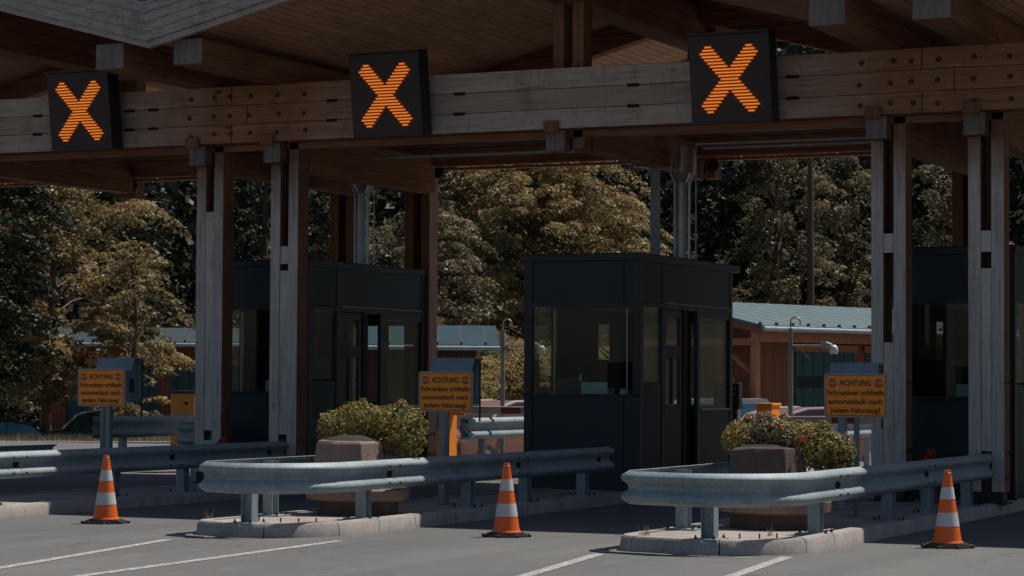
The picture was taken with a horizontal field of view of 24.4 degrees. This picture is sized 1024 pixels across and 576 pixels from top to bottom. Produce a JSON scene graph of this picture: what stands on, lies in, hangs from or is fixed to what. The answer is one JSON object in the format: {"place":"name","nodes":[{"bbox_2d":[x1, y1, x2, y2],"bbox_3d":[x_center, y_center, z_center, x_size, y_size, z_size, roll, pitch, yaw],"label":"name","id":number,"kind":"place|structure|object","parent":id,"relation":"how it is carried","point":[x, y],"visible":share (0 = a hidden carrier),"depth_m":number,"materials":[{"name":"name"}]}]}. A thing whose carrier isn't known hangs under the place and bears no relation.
{"place":"outdoors","nodes":[
{"label":"outdoors","id":0,"kind":"place"},
{"bbox_2d":[216,436,229,443],"bbox_3d":[-4.040,2.395,33.012,0.340,0.678,0.340,-1,-3,25],"label":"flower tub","id":1,"kind":"object","parent":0,"point":[225,439],"visible":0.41,"depth_m":32.98,"materials":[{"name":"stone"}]},
{"bbox_2d":[0,427,1023,575],"bbox_3d":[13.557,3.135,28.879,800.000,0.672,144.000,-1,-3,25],"label":"ground","id":2,"kind":"structure","parent":0,"point":[468,549],"depth_m":22.36,"materials":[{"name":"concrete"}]},
{"bbox_2d":[6,379,35,421],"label":"conifer tree","id":3,"kind":"object","parent":2,"relation":"on","point":[9,410],"visible":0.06,"depth_m":119.71,"materials":[{"name":"green plant"}]},
{"bbox_2d":[0,419,46,435],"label":"parked car","id":4,"kind":"object","parent":2,"relation":"on","point":[10,427],"visible":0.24,"depth_m":73.41,"materials":[{"name":"blue paint"}]},
{"bbox_2d":[0,199,72,427],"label":"conifer tree","id":5,"kind":"object","parent":2,"relation":"on","point":[3,411],"visible":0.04,"depth_m":111.63,"materials":[{"name":"green plant"}]},
{"bbox_2d":[0,189,95,413],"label":"broadleaf tree","id":6,"kind":"object","parent":2,"relation":"on","point":[13,391],"visible":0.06,"depth_m":79.64,"materials":[{"name":"green plant"}]},
{"bbox_2d":[0,432,169,441],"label":"grass verge","id":7,"kind":"object","parent":2,"relation":"on","point":[78,435],"depth_m":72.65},
{"bbox_2d":[0,183,80,392],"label":"broadleaf tree","id":8,"kind":"object","parent":7,"relation":"on","point":[10,306],"visible":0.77,"depth_m":69.03,"materials":[{"name":"green plant"}]},
{"bbox_2d":[68,240,194,415],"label":"broadleaf tree","id":9,"kind":"object","parent":7,"relation":"on","point":[128,295],"visible":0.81,"depth_m":69.83,"materials":[{"name":"green plant"}]},
{"bbox_2d":[0,441,169,443],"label":"kerb","id":10,"kind":"structure","parent":2,"relation":"on","point":[164,442],"depth_m":66.28,"materials":[{"name":"concrete"}]},
{"bbox_2d":[0,539,173,568],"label":"lane marking","id":11,"kind":"object","parent":2,"relation":"on","point":[73,555],"visible":1,"depth_m":21.42,"materials":[{"name":"paint"}]},
{"bbox_2d":[0,183,194,434],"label":"broadleaf tree","id":12,"kind":"object","parent":2,"relation":"on","point":[64,240],"visible":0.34,"depth_m":74.21,"materials":[{"name":"green plant"}]},
{"bbox_2d":[51,409,146,434],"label":"parked car","id":13,"kind":"object","parent":2,"relation":"on","point":[80,423],"visible":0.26,"depth_m":74.57,"materials":[{"name":"paint"}]},
{"bbox_2d":[81,455,130,523],"bbox_3d":[-4.466,2.211,26.069,0.496,0.745,0.496,0,-2,19],"label":"traffic cone","id":14,"kind":"object","parent":2,"relation":"on","point":[105,511],"visible":1,"depth_m":25.98,"materials":[{"name":"orange plastic"},{"name":"white reflective sheeting"},{"name":"black rubber"}]},
{"bbox_2d":[66,178,188,327],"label":"conifer tree","id":15,"kind":"object","parent":2,"relation":"on","point":[146,236],"visible":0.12,"depth_m":110.08,"materials":[{"name":"green plant"}]},
{"bbox_2d":[21,327,238,429],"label":"workshop building","id":16,"kind":"structure","parent":2,"relation":"on","point":[182,338],"depth_m":88.03,"materials":[{"name":"metal"}]},
{"bbox_2d":[66,364,158,423],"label":"garage door","id":17,"kind":"structure","parent":16,"relation":"in","point":[72,409],"depth_m":87.97,"materials":[{"name":"metal"}]},
{"bbox_2d":[169,365,238,414],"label":"garage door","id":18,"kind":"structure","parent":16,"relation":"in","point":[185,380],"depth_m":88.04,"materials":[{"name":"metal"}]},
{"bbox_2d":[92,415,194,446],"bbox_3d":[-4.790,2.604,40.770,0.200,0.871,8.280,-1,-3,25],"label":"guardrail","id":19,"kind":"object","parent":2,"relation":"on","point":[124,427],"visible":0.37,"depth_m":38.14,"materials":[{"name":"metal"}]},
{"bbox_2d":[0,482,298,517],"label":"traffic island","id":20,"kind":"structure","parent":2,"relation":"on","point":[49,502],"depth_m":29.47,"materials":[{"name":"concrete"}]},
{"bbox_2d":[77,369,124,493],"bbox_3d":[-5.188,1.817,30.033,0.715,1.588,0.160,-1,-3,25],"label":"warning sign","id":21,"kind":"object","parent":20,"relation":"on","point":[102,388],"visible":1,"depth_m":30.01,"materials":[{"name":"metal"}]},
{"bbox_2d":[96,358,144,447],"bbox_3d":[-5.271,1.808,31.838,0.576,1.745,0.329,-1,-3,25],"label":"ticket terminal","id":22,"kind":"object","parent":20,"relation":"on","point":[133,367],"visible":0.52,"depth_m":31.84,"materials":[{"name":"metal"}]},
{"bbox_2d":[0,441,287,505],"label":"guardrail","id":23,"kind":"object","parent":20,"relation":"on","point":[26,461],"visible":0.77,"depth_m":29.46,"materials":[{"name":"metal"}]},
{"bbox_2d":[175,422,211,481],"bbox_3d":[-4.505,2.363,34.307,0.661,0.840,1.700,0,-2,-2],"label":"guardrail terminal","id":24,"kind":"object","parent":20,"relation":"on","point":[186,435],"visible":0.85,"depth_m":33.74,"materials":[{"name":"metal"}]},
{"bbox_2d":[231,259,426,457],"bbox_3d":[-2.853,1.262,35.969,1.760,3.192,3.940,-1,-3,25],"label":"toll booth","id":25,"kind":"object","parent":20,"relation":"on","point":[342,296],"visible":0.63,"depth_m":35.29,"materials":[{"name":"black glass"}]},
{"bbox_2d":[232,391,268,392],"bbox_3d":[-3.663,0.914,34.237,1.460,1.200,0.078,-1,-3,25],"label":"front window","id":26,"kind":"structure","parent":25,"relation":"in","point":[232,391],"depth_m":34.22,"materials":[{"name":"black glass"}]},
{"bbox_2d":[338,312,361,434],"bbox_3d":[-2.398,1.580,34.957,0.076,2.420,0.690,-1,-3,25],"label":"door","id":27,"kind":"structure","parent":25,"relation":"in","point":[348,352],"depth_m":34.97,"materials":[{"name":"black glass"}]},
{"bbox_2d":[351,183,374,264],"bbox_3d":[-2.265,-1.162,35.931,0.368,1.700,0.259,0,-2,-3],"label":"ventilation duct","id":28,"kind":"object","parent":25,"relation":"on","point":[361,212],"visible":0.62,"depth_m":35.87,"materials":[{"name":"silver metal"}]},
{"bbox_2d":[383,314,420,406],"bbox_3d":[-1.700,1.119,36.473,0.065,1.410,1.250,-1,-3,25],"label":"service window","id":29,"kind":"structure","parent":25,"relation":"in","point":[387,317],"depth_m":36.48,"materials":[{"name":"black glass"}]},
{"bbox_2d":[436,406,523,456],"bbox_3d":[0.077,2.330,38.225,3.360,1.270,0.460,-1,-3,25],"label":"barrier","id":30,"kind":"object","parent":20,"relation":"on","point":[495,410],"visible":0.15,"depth_m":38.58,"materials":[{"name":"metal"}]},
{"bbox_2d":[459,417,523,453],"bbox_3d":[0.418,2.606,40.098,0.204,0.871,5.780,-1,-3,25],"label":"guardrail","id":31,"kind":"object","parent":20,"relation":"on","point":[482,430],"visible":0.48,"depth_m":38.28,"materials":[{"name":"metal"}]},
{"bbox_2d":[0,0,1023,504],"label":"toll gate canopy","id":32,"kind":"object","parent":20,"relation":"on","point":[218,96],"visible":0.75,"depth_m":32.40,"materials":[{"name":"wood"}]},
{"bbox_2d":[43,69,122,151],"bbox_3d":[-6.090,-2.541,33.842,1.100,1.145,0.390,-1,5,25],"label":"lane signal","id":33,"kind":"object","parent":32,"relation":"hanging from","point":[84,111],"visible":0.99,"depth_m":33.67,"materials":[{"name":"metal"}]},
{"bbox_2d":[345,49,431,138],"bbox_3d":[-1.626,-2.599,31.752,1.100,1.145,0.390,-1,5,25],"label":"lane signal","id":34,"kind":"object","parent":32,"relation":"hanging from","point":[390,93],"visible":1,"depth_m":31.59,"materials":[{"name":"metal"}]},
{"bbox_2d":[435,167,443,178],"bbox_3d":[-1.129,-1.865,37.086,0.184,0.312,0.126,-1,-3,25],"label":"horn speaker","id":35,"kind":"object","parent":32,"relation":"attached to","point":[439,172],"visible":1,"depth_m":37.02},
{"bbox_2d":[344,139,542,147],"bbox_3d":[-0.911,-2.015,32.673,3.500,0.048,0.050,-1,-3,25],"label":"conduit","id":36,"kind":"object","parent":32,"relation":"attached to","point":[445,143],"visible":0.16,"depth_m":32.67,"materials":[{"name":"silver metal"}]},
{"bbox_2d":[368,148,577,159],"bbox_3d":[-0.488,-1.897,33.574,3.500,0.057,0.060,-1,-3,25],"label":"conduit","id":37,"kind":"object","parent":32,"relation":"attached to","point":[468,154],"visible":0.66,"depth_m":33.66,"materials":[{"name":"silver metal"}]},
{"bbox_2d":[670,146,696,259],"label":"pipes","id":38,"kind":"object","parent":32,"relation":"attached to","point":[681,177],"visible":0.89,"depth_m":33.67,"materials":[{"name":"silver metal"}]},
{"bbox_2d":[707,157,718,171],"bbox_3d":[3.000,-1.869,35.151,0.184,0.312,0.126,-1,-3,25],"label":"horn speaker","id":39,"kind":"object","parent":32,"relation":"attached to","point":[713,165],"visible":0.99,"depth_m":35.10},
{"bbox_2d":[685,29,778,124],"bbox_3d":[2.776,-2.636,29.691,1.100,1.145,0.390,-1,5,25],"label":"lane signal","id":40,"kind":"object","parent":32,"relation":"hanging from","point":[733,77],"visible":1,"depth_m":29.53,"materials":[{"name":"metal"}]},
{"bbox_2d":[609,125,865,137],"bbox_3d":[2.938,-2.055,30.871,3.600,0.053,0.056,-1,-3,25],"label":"conduit","id":41,"kind":"object","parent":32,"relation":"attached to","point":[737,131],"visible":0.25,"depth_m":30.85,"materials":[{"name":"silver metal"}]},
{"bbox_2d":[695,136,865,145],"bbox_3d":[3.812,-1.979,31.674,2.900,0.042,0.044,-1,-3,25],"label":"conduit","id":42,"kind":"object","parent":32,"relation":"attached to","point":[780,140],"visible":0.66,"depth_m":31.75,"materials":[{"name":"silver metal"}]},
{"bbox_2d":[703,140,870,149],"bbox_3d":[3.938,-1.937,31.944,2.900,0.042,0.044,-1,-3,25],"label":"conduit","id":43,"kind":"object","parent":32,"relation":"attached to","point":[788,144],"visible":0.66,"depth_m":32.03,"materials":[{"name":"silver metal"}]},
{"bbox_2d":[169,390,194,444],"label":"barrier","id":44,"kind":"object","parent":2,"relation":"on","point":[182,402],"visible":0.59,"depth_m":40.70,"materials":[{"name":"metal"}]},
{"bbox_2d":[167,533,241,538],"bbox_3d":[-2.984,2.502,23.856,1.523,0.001,0.350,-2,-3,41],"label":"gutter edge","id":45,"kind":"object","parent":2,"relation":"on","point":[198,536],"visible":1,"depth_m":23.85,"materials":[{"name":"stone"}]},
{"bbox_2d":[75,540,339,575],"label":"lane marking","id":46,"kind":"object","parent":2,"relation":"on","point":[142,567],"visible":1,"depth_m":20.78,"materials":[{"name":"paint"}]},
{"bbox_2d":[233,179,313,320],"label":"conifer tree","id":47,"kind":"object","parent":2,"relation":"on","point":[261,248],"visible":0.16,"depth_m":115.98,"materials":[{"name":"green plant"}]},
{"bbox_2d":[237,190,397,315],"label":"broadleaf tree","id":48,"kind":"object","parent":2,"relation":"on","point":[321,199],"visible":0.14,"depth_m":95.47,"materials":[{"name":"green plant"}]},
{"bbox_2d":[309,190,384,259],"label":"conifer tree","id":49,"kind":"object","parent":2,"relation":"on","point":[320,211],"visible":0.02,"depth_m":109.53,"materials":[{"name":"green plant"}]},
{"bbox_2d":[368,325,499,401],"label":"shed building","id":50,"kind":"structure","parent":2,"relation":"on","point":[461,341],"depth_m":74.05,"materials":[{"name":"metal"}]},
{"bbox_2d":[365,199,509,386],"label":"broadleaf tree","id":51,"kind":"object","parent":2,"relation":"on","point":[453,267],"visible":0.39,"depth_m":83.49,"materials":[{"name":"green plant"}]},
{"bbox_2d":[457,399,523,454],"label":"parked car","id":52,"kind":"object","parent":2,"relation":"on","point":[470,446],"visible":0.14,"depth_m":48.87,"materials":[{"name":"red paint"},{"name":"glass"},{"name":"black rubber"}]},
{"bbox_2d":[196,467,813,537],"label":"traffic island","id":53,"kind":"structure","parent":2,"relation":"on","point":[419,513],"depth_m":25.74,"materials":[{"name":"concrete"}]},
{"bbox_2d":[306,398,429,515],"bbox_3d":[-1.606,1.829,25.873,1.265,1.276,1.251,-1,-3,25],"label":"flower planter","id":54,"kind":"object","parent":53,"relation":"on","point":[347,446],"visible":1,"depth_m":25.74,"materials":[{"name":"stone"}]},
{"bbox_2d":[199,447,613,524],"bbox_3d":[-0.995,2.223,27.446,1.489,0.617,8.163,-1,-3,25],"label":"guardrail","id":55,"kind":"object","parent":53,"relation":"on","point":[269,479],"visible":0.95,"depth_m":25.32,"materials":[{"name":"metal"}]},
{"bbox_2d":[418,371,472,504],"bbox_3d":[-0.769,1.779,27.963,0.715,1.588,0.160,-1,-3,25],"label":"warning sign","id":56,"kind":"object","parent":53,"relation":"on","point":[446,392],"visible":1,"depth_m":27.94,"materials":[{"name":"metal"}]},
{"bbox_2d":[430,358,482,496],"bbox_3d":[-0.697,1.748,29.698,0.576,1.745,0.329,-1,-3,25],"label":"ticket terminal","id":57,"kind":"object","parent":53,"relation":"on","point":[473,365],"visible":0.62,"depth_m":29.71,"materials":[{"name":"metal"}]},
{"bbox_2d":[523,252,740,490],"bbox_3d":[1.765,1.202,33.807,1.760,3.192,3.940,-1,-3,25],"label":"toll booth","id":58,"kind":"object","parent":53,"relation":"on","point":[628,296],"visible":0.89,"depth_m":32.41,"materials":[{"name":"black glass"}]},
{"bbox_2d":[557,378,585,393],"bbox_3d":[0.818,1.443,32.559,0.400,0.420,0.130,0,-2,-4],"label":"monitor","id":59,"kind":"object","parent":58,"relation":"on","point":[568,385],"visible":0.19,"depth_m":32.55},
{"bbox_2d":[533,306,631,395],"bbox_3d":[0.956,0.854,32.075,1.460,1.200,0.078,-1,-3,25],"label":"front window","id":60,"kind":"structure","parent":58,"relation":"in","point":[615,306],"depth_m":31.81,"materials":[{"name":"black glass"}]},
{"bbox_2d":[581,382,614,393],"bbox_3d":[1.171,1.461,32.246,0.390,0.358,0.260,-1,-3,25],"label":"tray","id":61,"kind":"object","parent":58,"relation":"on","point":[594,388],"visible":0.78,"depth_m":32.13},
{"bbox_2d":[650,168,659,254],"bbox_3d":[2.059,-1.183,34.064,0.120,1.640,0.100,-1,-3,25],"label":"square pipe","id":62,"kind":"object","parent":58,"relation":"on","point":[654,210],"visible":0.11,"depth_m":34.02,"materials":[{"name":"metal"}]},
{"bbox_2d":[664,310,681,466],"bbox_3d":[2.221,1.520,32.795,0.076,2.420,0.690,-1,-3,25],"label":"door","id":63,"kind":"structure","parent":58,"relation":"in","point":[672,412],"depth_m":32.80,"materials":[{"name":"black metal"}]},
{"bbox_2d":[700,311,729,409],"bbox_3d":[2.919,1.059,34.311,0.065,1.410,1.250,-1,-3,25],"label":"service window","id":64,"kind":"structure","parent":58,"relation":"in","point":[703,315],"depth_m":34.32,"materials":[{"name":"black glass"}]},
{"bbox_2d":[714,383,741,447],"bbox_3d":[3.304,2.179,36.241,0.410,1.450,0.166,-1,-3,25],"label":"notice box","id":65,"kind":"object","parent":53,"relation":"on","point":[736,396],"visible":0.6,"depth_m":36.17,"materials":[{"name":"metal"}]},
{"bbox_2d":[755,403,870,424],"bbox_3d":[5.257,2.339,36.129,3.120,1.143,0.460,-1,-3,25],"label":"barrier","id":66,"kind":"object","parent":53,"relation":"on","point":[774,408],"visible":0.3,"depth_m":36.46,"materials":[{"name":"metal"}]},
{"bbox_2d":[815,424,870,468],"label":"guardrail","id":67,"kind":"object","parent":53,"relation":"on","point":[865,431],"visible":0.13,"depth_m":40.82,"materials":[{"name":"metal"}]},
{"bbox_2d":[482,463,530,537],"bbox_3d":[-0.055,2.161,24.192,0.496,0.745,0.496,0,-2,-4],"label":"traffic cone","id":68,"kind":"object","parent":2,"relation":"on","point":[506,524],"visible":1,"depth_m":24.11,"materials":[{"name":"orange plastic"},{"name":"white reflective bands"},{"name":"black rubber"}]},
{"bbox_2d":[500,318,544,452],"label":"camera mast","id":69,"kind":"object","parent":2,"relation":"on","point":[540,348],"visible":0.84,"depth_m":44.18,"materials":[{"name":"silver metal"}]},
{"bbox_2d":[384,161,671,392],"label":"broadleaf tree","id":70,"kind":"object","parent":2,"relation":"on","point":[570,185],"visible":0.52,"depth_m":90.97,"materials":[{"name":"green plant"}]},
{"bbox_2d":[476,324,609,399],"bbox_3d":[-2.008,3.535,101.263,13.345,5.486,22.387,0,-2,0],"label":"shrubbery","id":71,"kind":"object","parent":2,"relation":"on","point":[509,373],"visible":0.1,"depth_m":101.09,"materials":[{"name":"green plant"}]},
{"bbox_2d":[517,554,603,575],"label":"lane marking","id":72,"kind":"object","parent":2,"relation":"on","point":[555,566],"visible":1,"depth_m":20.33,"materials":[{"name":"paint"}]},
{"bbox_2d":[567,188,672,359],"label":"broadleaf tree","id":73,"kind":"object","parent":2,"relation":"on","point":[634,195],"visible":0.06,"depth_m":98.82,"materials":[{"name":"green plant"}]},
{"bbox_2d":[590,548,750,557],"bbox_3d":[1.390,2.444,21.801,1.756,0.001,0.364,-1,-3,38],"label":"gutter edge","id":74,"kind":"object","parent":2,"relation":"on","point":[595,549],"visible":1,"depth_m":21.81,"materials":[{"name":"stone"}]},
{"bbox_2d":[674,398,769,420],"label":"guardrail","id":75,"kind":"object","parent":2,"relation":"on","point":[748,404],"visible":0.02,"depth_m":67.07,"materials":[{"name":"metal"}]},
{"bbox_2d":[598,302,893,406],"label":"garage building","id":76,"kind":"structure","parent":2,"relation":"on","point":[760,353],"depth_m":71.31,"materials":[{"name":"wood"}]},
{"bbox_2d":[795,351,853,406],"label":"garage door","id":77,"kind":"structure","parent":76,"relation":"in","point":[818,366],"depth_m":71.73,"materials":[{"name":"metal"}]},
{"bbox_2d":[865,353,870,362],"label":"garage door","id":78,"kind":"structure","parent":76,"relation":"in","point":[867,355],"depth_m":73.68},
{"bbox_2d":[726,557,791,575],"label":"lane marking","id":79,"kind":"object","parent":2,"relation":"on","point":[758,566],"visible":1,"depth_m":20.34,"materials":[{"name":"paint"}]},
{"bbox_2d":[716,153,850,305],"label":"broadleaf tree","id":80,"kind":"object","parent":2,"relation":"on","point":[777,288],"visible":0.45,"depth_m":99.86,"materials":[{"name":"green plant"}]},
{"bbox_2d":[738,406,863,461],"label":"parked car","id":81,"kind":"object","parent":2,"relation":"on","point":[807,411],"visible":0.06,"depth_m":50.49,"materials":[{"name":"grey paint"}]},
{"bbox_2d":[806,153,813,305],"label":"pole","id":82,"kind":"object","parent":2,"relation":"on","point":[810,261],"visible":0.39,"depth_m":96.08,"materials":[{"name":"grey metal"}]},
{"bbox_2d":[788,316,837,426],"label":"camera mast","id":83,"kind":"object","parent":2,"relation":"on","point":[830,346],"visible":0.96,"depth_m":41.79,"materials":[{"name":"silver metal"}]},
{"bbox_2d":[619,498,1023,555],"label":"traffic island","id":84,"kind":"structure","parent":2,"relation":"on","point":[848,531],"depth_m":22.98,"materials":[{"name":"concrete"}]},
{"bbox_2d":[719,410,856,530],"bbox_3d":[2.718,1.818,23.791,1.315,1.179,1.150,-1,-3,25],"label":"flower planter","id":85,"kind":"object","parent":84,"relation":"on","point":[780,445],"visible":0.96,"depth_m":23.67,"materials":[{"name":"stone"}]},
{"bbox_2d":[621,453,994,540],"bbox_3d":[3.500,2.178,25.675,1.746,0.617,8.761,-1,-3,25],"label":"guardrail","id":86,"kind":"object","parent":84,"relation":"on","point":[709,489],"visible":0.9,"depth_m":22.71,"materials":[{"name":"metal"}]},
{"bbox_2d":[824,374,887,516],"bbox_3d":[3.759,1.730,25.844,0.715,1.588,0.160,-1,-3,25],"label":"warning sign","id":87,"kind":"object","parent":84,"relation":"on","point":[856,396],"visible":1,"depth_m":25.82,"materials":[{"name":"metal"}]},
{"bbox_2d":[829,363,884,508],"bbox_3d":[4.003,1.713,27.497,0.576,1.693,0.329,-1,-3,25],"label":"ticket terminal","id":88,"kind":"object","parent":84,"relation":"on","point":[856,368],"visible":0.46,"depth_m":27.47,"materials":[{"name":"metal"}]},
{"bbox_2d":[919,448,939,503],"bbox_3d":[5.049,2.274,28.703,0.340,0.678,0.340,-1,-3,25],"label":"flower tub","id":89,"kind":"object","parent":84,"relation":"on","point":[929,454],"visible":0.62,"depth_m":28.64,"materials":[{"name":"stone"}]},
{"bbox_2d":[890,245,1023,500],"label":"toll booth","id":90,"kind":"object","parent":84,"relation":"on","point":[940,417],"visible":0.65,"depth_m":30.02,"materials":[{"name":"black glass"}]},
{"bbox_2d":[912,303,967,398],"bbox_3d":[5.511,0.794,29.943,1.460,1.200,0.078,-1,-3,25],"label":"front window","id":91,"kind":"structure","parent":90,"relation":"in","point":[940,303],"depth_m":29.94,"materials":[{"name":"black glass"}]},
{"bbox_2d":[937,322,944,359],"bbox_3d":[5.522,0.863,31.912,0.010,1.180,3.360,-1,-3,25],"label":"left window","id":92,"kind":"structure","parent":90,"relation":"in","point":[940,325],"depth_m":32.78,"materials":[{"name":"clear glass"}]},
{"bbox_2d":[956,384,967,396],"bbox_3d":[5.853,1.400,30.054,0.390,0.358,0.260,-1,-3,25],"label":"monitor","id":93,"kind":"object","parent":90,"relation":"on","point":[961,390],"visible":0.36,"depth_m":29.99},
{"bbox_2d":[1017,304,1023,382],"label":"side window","id":94,"kind":"structure","parent":90,"relation":"in","point":[1020,307],"depth_m":30.00,"materials":[{"name":"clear glass"}]},
{"bbox_2d":[784,152,893,307],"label":"broadleaf tree","id":95,"kind":"object","parent":2,"relation":"on","point":[842,207],"visible":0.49,"depth_m":105.99,"materials":[{"name":"green plant"}]},
{"bbox_2d":[920,470,974,548],"bbox_3d":[4.213,2.134,22.934,0.496,0.745,0.496,2,-3,-38],"label":"traffic cone","id":96,"kind":"object","parent":2,"relation":"on","point":[947,534],"visible":1,"depth_m":22.85,"materials":[{"name":"orange plastic"},{"name":"white reflective sheeting"},{"name":"black rubber"}]},
{"bbox_2d":[893,164,1014,305],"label":"broadleaf tree","id":97,"kind":"object","parent":2,"relation":"on","point":[943,181],"visible":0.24,"depth_m":103.48,"materials":[{"name":"green plant"}]},
{"bbox_2d":[8,0,1023,413],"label":"hill","id":98,"kind":"structure","parent":0,"point":[186,266],"depth_m":172.57,"materials":[{"name":"plant"}]},
{"bbox_2d":[24,308,523,337],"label":"undergrowth","id":99,"kind":"object","parent":98,"relation":"on","point":[65,318],"visible":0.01,"depth_m":116.31,"materials":[{"name":"green plant"}]},
{"bbox_2d":[384,167,478,325],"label":"conifer tree","id":100,"kind":"object","parent":98,"relation":"on","point":[440,181],"visible":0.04,"depth_m":118.05,"materials":[{"name":"green plant"}]},
{"bbox_2d":[11,40,1023,422],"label":"wood","id":101,"kind":"object","parent":98,"relation":"on","point":[185,250],"visible":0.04,"depth_m":130.16,"materials":[{"name":"green plant"}]},
{"bbox_2d":[474,169,571,337],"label":"conifer tree","id":102,"kind":"object","parent":98,"relation":"on","point":[523,231],"visible":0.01,"depth_m":115.82,"materials":[{"name":"green plant"}]},
{"bbox_2d":[597,164,672,255],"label":"conifer tree","id":103,"kind":"object","parent":98,"relation":"on","point":[630,169],"visible":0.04,"depth_m":114.18,"materials":[{"name":"green plant"}]},
{"bbox_2d":[635,162,737,298],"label":"conifer tree","id":104,"kind":"object","parent":98,"relation":"on","point":[702,227],"visible":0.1,"depth_m":121.26,"materials":[{"name":"green plant"}]},
{"bbox_2d":[705,45,824,305],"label":"conifer tree","id":105,"kind":"object","parent":98,"relation":"on","point":[737,233],"visible":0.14,"depth_m":123.84,"materials":[{"name":"green plant"}]},
{"bbox_2d":[819,151,932,307],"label":"conifer tree","id":106,"kind":"object","parent":98,"relation":"on","point":[867,211],"visible":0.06,"depth_m":118.11,"materials":[{"name":"green plant"}]},
{"bbox_2d":[869,160,951,308],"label":"conifer tree","id":107,"kind":"object","parent":98,"relation":"on","point":[919,163],"visible":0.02,"depth_m":122.02,"materials":[{"name":"green plant"}]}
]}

